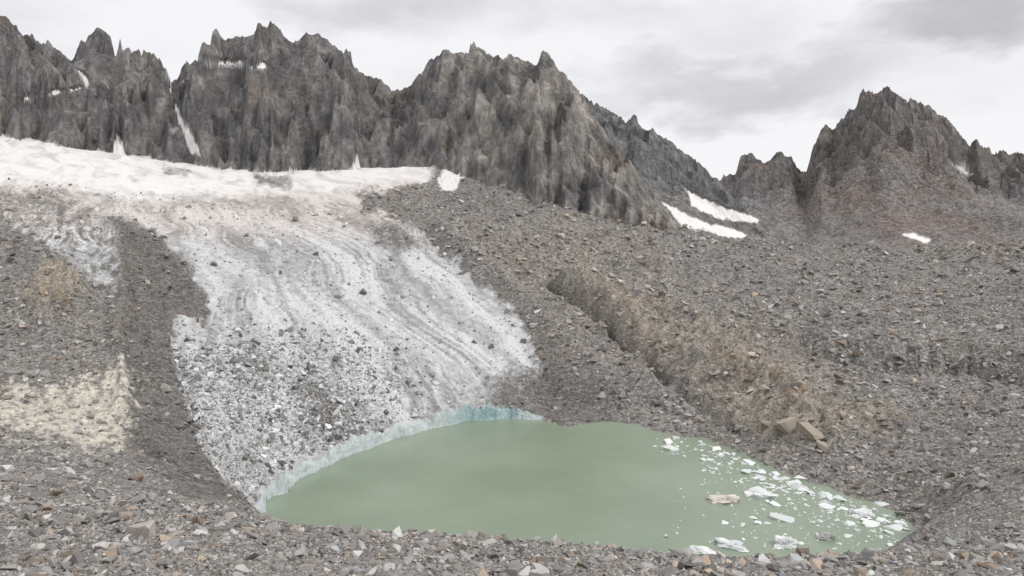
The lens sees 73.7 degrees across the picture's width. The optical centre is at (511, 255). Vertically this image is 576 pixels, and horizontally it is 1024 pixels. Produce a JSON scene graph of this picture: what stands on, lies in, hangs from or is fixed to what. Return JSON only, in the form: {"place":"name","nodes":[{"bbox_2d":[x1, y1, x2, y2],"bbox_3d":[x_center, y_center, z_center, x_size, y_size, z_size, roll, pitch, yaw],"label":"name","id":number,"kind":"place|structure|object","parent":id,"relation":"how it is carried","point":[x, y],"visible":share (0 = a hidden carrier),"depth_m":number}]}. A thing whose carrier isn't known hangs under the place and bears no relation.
{"place":"outdoors","nodes":[
{"label":"outdoors","id":0,"kind":"place"},
{"bbox_2d":[0,16,792,245],"bbox_3d":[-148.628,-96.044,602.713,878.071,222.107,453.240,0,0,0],"label":"mountain ridge","id":1,"kind":"structure","parent":0,"point":[270,96],"depth_m":487.68},
{"bbox_2d":[0,165,1023,575],"bbox_3d":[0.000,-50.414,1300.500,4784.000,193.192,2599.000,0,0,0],"label":"moraine ground","id":2,"kind":"structure","parent":0,"point":[66,419],"depth_m":177.01},
{"bbox_2d":[0,131,544,512],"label":"glacier","id":3,"kind":"object","parent":2,"relation":"on","point":[290,194],"visible":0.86,"depth_m":230.34},
{"bbox_2d":[0,178,545,505],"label":"glacier ice blocks","id":4,"kind":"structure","parent":3,"relation":"on","point":[311,367],"depth_m":152.67},
{"bbox_2d":[0,175,1023,575],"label":"scree rocks","id":5,"kind":"object","parent":2,"relation":"on","point":[174,543],"visible":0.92,"depth_m":67.66},
{"bbox_2d":[0,186,1023,575],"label":"boulders","id":6,"kind":"object","parent":2,"relation":"on","point":[146,530],"visible":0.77,"depth_m":134.25},
{"bbox_2d":[0,0,1023,180],"label":"sky","id":7,"kind":"structure","parent":0,"point":[723,81]},
{"bbox_2d":[265,419,917,557],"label":"lake water","id":8,"kind":"structure","parent":0,"point":[619,484],"depth_m":114.89},
{"bbox_2d":[688,545,716,554],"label":"iceberg","id":9,"kind":"object","parent":8,"relation":"on","point":[703,550],"visible":0.7,"depth_m":91.84},
{"bbox_2d":[707,494,739,503],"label":"iceberg","id":10,"kind":"object","parent":8,"relation":"on","point":[721,499],"visible":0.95,"depth_m":110.94},
{"bbox_2d":[714,538,748,551],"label":"iceberg","id":11,"kind":"object","parent":8,"relation":"on","point":[736,545],"visible":0.96,"depth_m":93.41},
{"bbox_2d":[744,491,776,497],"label":"iceberg","id":12,"kind":"object","parent":8,"relation":"on","point":[749,493],"visible":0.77,"depth_m":113.73},
{"bbox_2d":[653,436,909,549],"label":"floating ice","id":13,"kind":"structure","parent":8,"relation":"on","point":[799,486],"depth_m":111.01},
{"bbox_2d":[773,535,798,549],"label":"iceberg","id":14,"kind":"object","parent":8,"relation":"in","point":[787,542],"visible":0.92,"depth_m":93.64},
{"bbox_2d":[818,532,835,540],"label":"iceberg","id":15,"kind":"object","parent":8,"relation":"on","point":[826,536],"visible":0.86,"depth_m":96.01},
{"bbox_2d":[851,507,874,517],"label":"iceberg","id":16,"kind":"object","parent":8,"relation":"on","point":[863,510],"visible":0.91,"depth_m":105.04},
{"bbox_2d":[720,86,1023,250],"bbox_3d":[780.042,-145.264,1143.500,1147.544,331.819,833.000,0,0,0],"label":"mountain peak","id":17,"kind":"structure","parent":0,"point":[889,169],"depth_m":1016.83}
]}

